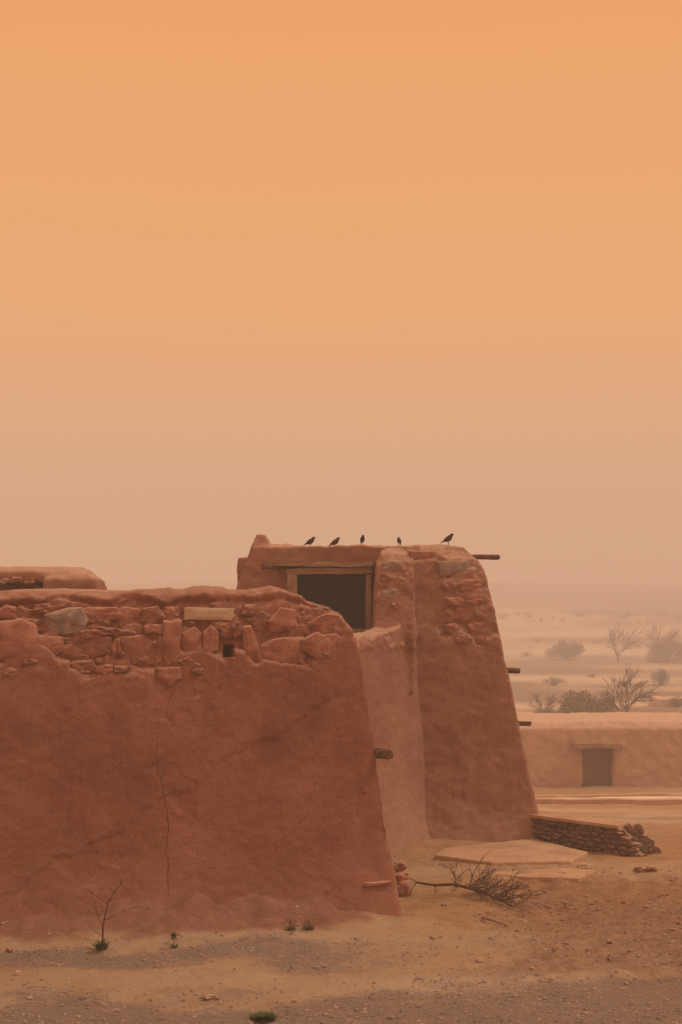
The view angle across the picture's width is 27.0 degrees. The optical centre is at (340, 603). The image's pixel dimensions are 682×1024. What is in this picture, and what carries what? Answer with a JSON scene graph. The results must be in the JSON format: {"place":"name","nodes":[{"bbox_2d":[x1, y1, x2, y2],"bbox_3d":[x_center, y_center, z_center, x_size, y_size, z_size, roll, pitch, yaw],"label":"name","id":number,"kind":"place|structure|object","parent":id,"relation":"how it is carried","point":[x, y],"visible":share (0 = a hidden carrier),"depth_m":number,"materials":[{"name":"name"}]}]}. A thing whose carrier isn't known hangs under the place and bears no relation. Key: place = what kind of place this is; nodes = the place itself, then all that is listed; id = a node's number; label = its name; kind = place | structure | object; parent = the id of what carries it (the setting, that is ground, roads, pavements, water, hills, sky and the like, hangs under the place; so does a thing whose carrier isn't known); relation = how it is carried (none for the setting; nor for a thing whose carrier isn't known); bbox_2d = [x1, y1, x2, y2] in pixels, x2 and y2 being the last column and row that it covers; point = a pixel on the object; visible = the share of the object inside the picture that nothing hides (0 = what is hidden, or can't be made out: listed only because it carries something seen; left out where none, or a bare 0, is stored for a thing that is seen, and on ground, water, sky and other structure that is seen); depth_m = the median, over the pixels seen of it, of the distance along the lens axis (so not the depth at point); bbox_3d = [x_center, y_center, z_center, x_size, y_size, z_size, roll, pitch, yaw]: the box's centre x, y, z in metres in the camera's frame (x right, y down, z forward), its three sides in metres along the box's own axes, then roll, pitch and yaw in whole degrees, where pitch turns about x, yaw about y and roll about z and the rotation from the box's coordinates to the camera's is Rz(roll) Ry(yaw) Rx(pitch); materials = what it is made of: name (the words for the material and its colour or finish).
{"place":"outdoors","nodes":[
{"label":"outdoors","id":0,"kind":"place"},
{"bbox_2d":[0,582,681,1023],"bbox_3d":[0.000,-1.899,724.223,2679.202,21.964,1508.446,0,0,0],"label":"ground","id":1,"kind":"structure","parent":0,"point":[230,920],"depth_m":13.51,"materials":[{"name":"beige sand"}]},
{"bbox_2d":[5,947,12,952],"bbox_3d":[-3.019,3.163,12.958,0.064,0.047,0.061,0,0,20],"label":"rock","id":2,"kind":"object","parent":1,"relation":"on","point":[8,949],"visible":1,"depth_m":12.94,"materials":[{"name":"stone"}]},
{"bbox_2d":[14,970,20,975],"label":"rock","id":3,"kind":"object","parent":1,"relation":"on","point":[17,972],"visible":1,"depth_m":12.16,"materials":[{"name":"stone"}]},
{"bbox_2d":[0,566,106,590],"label":"adobe wall","id":4,"kind":"structure","parent":1,"relation":"on","point":[28,577],"depth_m":18.00,"materials":[{"name":"red stone"}]},
{"bbox_2d":[86,878,148,950],"bbox_3d":[-2.073,2.854,13.030,0.585,0.750,0.263,0,0,9],"label":"sapling","id":5,"kind":"object","parent":1,"relation":"on","point":[101,945],"visible":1,"depth_m":13.06,"materials":[{"name":"brown plant"}]},
{"bbox_2d":[169,931,178,948],"bbox_3d":[-1.526,3.104,13.069,0.125,0.171,0.115,0,0,29],"label":"plant","id":6,"kind":"object","parent":1,"relation":"on","point":[173,936],"visible":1,"depth_m":13.07,"materials":[{"name":"green plant"}]},
{"bbox_2d":[203,994,218,999],"bbox_3d":[-1.053,3.191,11.520,0.132,0.054,0.095,0,0,-26],"label":"rock","id":7,"kind":"object","parent":1,"relation":"on","point":[210,997],"visible":1,"depth_m":11.49,"materials":[{"name":"brown stone"}]},
{"bbox_2d":[249,1011,277,1022],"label":"grass tuft","id":8,"kind":"object","parent":1,"relation":"on","point":[262,1017],"visible":1,"depth_m":10.97,"materials":[{"name":"green plant"}]},
{"bbox_2d":[0,534,538,919],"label":"adobe building","id":9,"kind":"structure","parent":1,"relation":"on","point":[336,726],"depth_m":14.35,"materials":[{"name":"red stone"}]},
{"bbox_2d":[303,537,315,545],"bbox_3d":[-0.440,-0.853,19.849,0.188,0.153,0.073,0,0,-9],"label":"bird","id":10,"kind":"object","parent":9,"relation":"on","point":[310,541],"visible":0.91,"depth_m":19.83},
{"bbox_2d":[328,537,340,545],"bbox_3d":[-0.096,-0.844,19.851,0.188,0.154,0.074,0,0,6],"label":"bird","id":11,"kind":"object","parent":9,"relation":"on","point":[335,541],"visible":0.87,"depth_m":19.83},
{"bbox_2d":[440,533,453,543],"bbox_3d":[1.476,-0.887,19.750,0.201,0.164,0.078,0,0,-3],"label":"bird","id":12,"kind":"object","parent":9,"relation":"on","point":[448,538],"visible":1,"depth_m":19.73},
{"bbox_2d":[283,919,296,930],"bbox_3d":[-0.504,3.073,13.629,0.187,0.126,0.125,0,0,-21],"label":"dry weed","id":13,"kind":"object","parent":1,"relation":"on","point":[290,928],"visible":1,"depth_m":13.62,"materials":[{"name":"brown plant"}]},
{"bbox_2d":[301,917,314,929],"bbox_3d":[-0.308,3.088,13.695,0.140,0.131,0.197,0,0,21],"label":"dry weed","id":14,"kind":"object","parent":1,"relation":"on","point":[308,927],"visible":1,"depth_m":13.69,"materials":[{"name":"brown plant"}]},
{"bbox_2d":[396,880,409,896],"bbox_3d":[0.671,3.126,15.578,0.184,0.179,0.142,0,0,-7],"label":"rock","id":15,"kind":"object","parent":1,"relation":"on","point":[403,888],"visible":0.73,"depth_m":15.52,"materials":[{"name":"stone"}]},
{"bbox_2d":[395,871,408,880],"bbox_3d":[0.635,3.012,15.668,0.240,0.114,0.190,0,0,13],"label":"rock","id":16,"kind":"object","parent":15,"relation":"on","point":[399,876],"visible":0.73,"depth_m":15.60,"materials":[{"name":"red stone"}]},
{"bbox_2d":[392,860,406,871],"bbox_3d":[0.644,2.911,15.725,0.161,0.129,0.134,0,0,0],"label":"rock","id":17,"kind":"object","parent":16,"relation":"on","point":[399,866],"visible":0.95,"depth_m":15.68,"materials":[{"name":"stone"}]},
{"bbox_2d":[409,850,545,910],"bbox_3d":[1.524,2.976,15.365,0.987,0.567,1.454,0,0,-39],"label":"dead branch","id":18,"kind":"object","parent":1,"relation":"on","point":[478,890],"visible":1,"depth_m":15.35,"materials":[{"name":"brown wood"}]},
{"bbox_2d":[475,957,482,961],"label":"rock","id":19,"kind":"object","parent":1,"relation":"on","point":[480,959],"visible":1,"depth_m":12.68,"materials":[{"name":"stone"}]},
{"bbox_2d":[481,917,507,926],"bbox_3d":[1.545,3.199,14.292,0.027,0.038,0.454,0,0,-28],"label":"stick","id":20,"kind":"object","parent":1,"relation":"on","point":[493,920],"visible":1,"depth_m":14.29,"materials":[{"name":"brown wood"}]},
{"bbox_2d":[496,613,510,618],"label":"tree","id":21,"kind":"object","parent":1,"relation":"on","point":[501,616],"visible":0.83,"depth_m":354.93,"materials":[{"name":"beige plant"}]},
{"bbox_2d":[435,839,587,865],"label":"stone slab","id":22,"kind":"structure","parent":1,"relation":"on","point":[525,851],"depth_m":17.89,"materials":[{"name":"beige stone"}]},
{"bbox_2d":[521,610,533,617],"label":"tree","id":23,"kind":"object","parent":1,"relation":"on","point":[529,613],"visible":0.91,"depth_m":358.11,"materials":[{"name":"beige plant"}]},
{"bbox_2d":[486,867,594,881],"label":"stone slab","id":24,"kind":"structure","parent":1,"relation":"on","point":[572,874],"depth_m":16.58,"materials":[{"name":"beige stone"}]},
{"bbox_2d":[533,614,547,620],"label":"house","id":25,"kind":"structure","parent":1,"relation":"on","point":[540,617],"depth_m":346.46,"materials":[{"name":"paint"}]},
{"bbox_2d":[527,693,560,708],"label":"bush","id":26,"kind":"object","parent":1,"relation":"on","point":[548,704],"visible":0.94,"depth_m":88.03,"materials":[{"name":"brown plant"}]},
{"bbox_2d":[533,705,557,712],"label":"bush","id":27,"kind":"object","parent":1,"relation":"on","point":[549,709],"visible":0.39,"depth_m":82.96,"materials":[{"name":"brown plant"}]},
{"bbox_2d":[549,611,556,618],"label":"house","id":28,"kind":"structure","parent":1,"relation":"on","point":[552,614],"depth_m":352.04,"materials":[{"name":"paint"}]},
{"bbox_2d":[541,676,567,685],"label":"bush","id":29,"kind":"object","parent":1,"relation":"on","point":[553,682],"visible":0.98,"depth_m":137.75,"materials":[{"name":"brown plant"}]},
{"bbox_2d":[544,639,585,659],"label":"bush","id":30,"kind":"object","parent":1,"relation":"on","point":[570,650],"visible":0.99,"depth_m":218.43,"materials":[{"name":"brown plant"}]},
{"bbox_2d":[451,864,681,986],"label":"earth clods","id":31,"kind":"object","parent":1,"relation":"on","point":[586,912],"visible":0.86,"depth_m":14.79,"materials":[{"name":"brown soil"}]},
{"bbox_2d":[568,609,594,616],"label":"tree","id":32,"kind":"object","parent":1,"relation":"on","point":[581,615],"visible":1,"depth_m":361.52,"materials":[{"name":"beige plant"}]},
{"bbox_2d":[577,863,590,868],"bbox_3d":[2.928,3.176,17.169,0.173,0.071,0.125,0,0,0],"label":"rock","id":33,"kind":"object","parent":1,"relation":"on","point":[584,865],"visible":0.98,"depth_m":17.13,"materials":[{"name":"stone"}]},
{"bbox_2d":[557,690,618,712],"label":"bush","id":34,"kind":"object","parent":1,"relation":"on","point":[571,703],"visible":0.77,"depth_m":81.04,"materials":[{"name":"brown plant"}]},
{"bbox_2d":[529,810,660,856],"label":"stone wall","id":35,"kind":"structure","parent":1,"relation":"on","point":[592,834],"depth_m":18.44,"materials":[{"name":"brown stone"}]},
{"bbox_2d":[516,712,681,787],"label":"adobe house","id":36,"kind":"structure","parent":1,"relation":"on","point":[623,749],"depth_m":44.07,"materials":[{"name":"beige soil"}]},
{"bbox_2d":[535,798,681,804],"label":"kerb","id":37,"kind":"structure","parent":1,"relation":"on","point":[671,801],"depth_m":34.07,"materials":[{"name":"beige concrete"}]},
{"bbox_2d":[535,793,681,797],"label":"kerb","id":38,"kind":"structure","parent":1,"relation":"on","point":[604,795],"depth_m":37.74,"materials":[{"name":"beige concrete"}]},
{"bbox_2d":[608,610,638,618],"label":"tree","id":39,"kind":"object","parent":1,"relation":"on","point":[627,615],"visible":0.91,"depth_m":356.29,"materials":[{"name":"beige plant"}]},
{"bbox_2d":[604,623,643,660],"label":"bare tree","id":40,"kind":"object","parent":1,"relation":"on","point":[613,640],"visible":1,"depth_m":214.12,"materials":[{"name":"brown plant"}]},
{"bbox_2d":[596,662,662,711],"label":"bare tree","id":41,"kind":"object","parent":1,"relation":"on","point":[626,696],"visible":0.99,"depth_m":81.30,"materials":[{"name":"brown plant"}]},
{"bbox_2d":[629,616,645,623],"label":"house","id":42,"kind":"structure","parent":1,"relation":"on","point":[636,619],"depth_m":337.58,"materials":[{"name":"paint"}]},
{"bbox_2d":[633,867,643,871],"bbox_3d":[3.557,3.185,17.004,0.115,0.072,0.092,0,0,23],"label":"rock","id":43,"kind":"object","parent":1,"relation":"on","point":[638,869],"visible":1,"depth_m":16.97,"materials":[{"name":"stone"}]},
{"bbox_2d":[644,865,657,870],"bbox_3d":[3.700,3.167,16.971,0.170,0.072,0.122,0,0,0],"label":"rock","id":44,"kind":"object","parent":1,"relation":"on","point":[651,868],"visible":1,"depth_m":16.93,"materials":[{"name":"stone"}]},
{"bbox_2d":[650,666,670,685],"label":"bush","id":45,"kind":"object","parent":1,"relation":"on","point":[662,676],"visible":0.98,"depth_m":138.71,"materials":[{"name":"brown plant"}]},
{"bbox_2d":[639,622,681,647],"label":"bare tree","id":46,"kind":"object","parent":1,"relation":"on","point":[673,635],"visible":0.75,"depth_m":217.21,"materials":[{"name":"brown plant"}]},
{"bbox_2d":[644,637,681,662],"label":"bush","id":47,"kind":"object","parent":1,"relation":"on","point":[661,653],"visible":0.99,"depth_m":209.72,"materials":[{"name":"brown plant"}]},
{"bbox_2d":[648,696,681,706],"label":"mud wall","id":48,"kind":"structure","parent":1,"relation":"on","point":[657,701],"depth_m":99.18,"materials":[{"name":"brown soil"}]},
{"bbox_2d":[663,696,681,707],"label":"bush","id":49,"kind":"object","parent":1,"relation":"on","point":[677,704],"visible":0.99,"depth_m":98.55,"materials":[{"name":"brown plant"}]},
{"bbox_2d":[672,612,681,618],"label":"tree","id":50,"kind":"object","parent":1,"relation":"on","point":[679,616],"visible":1,"depth_m":352.26,"materials":[{"name":"beige plant"}]},
{"bbox_2d":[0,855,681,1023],"bbox_3d":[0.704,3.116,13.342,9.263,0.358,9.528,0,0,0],"label":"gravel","id":51,"kind":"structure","parent":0,"point":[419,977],"depth_m":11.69,"materials":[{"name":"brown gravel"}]},
{"bbox_2d":[0,0,681,583],"label":"sky","id":52,"kind":"structure","parent":0,"point":[293,272],"materials":[{"name":"orange"}]},
{"bbox_2d":[564,796,681,798],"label":"road","id":53,"kind":"structure","parent":0,"point":[647,797],"depth_m":37.05,"materials":[{"name":"beige sand"}]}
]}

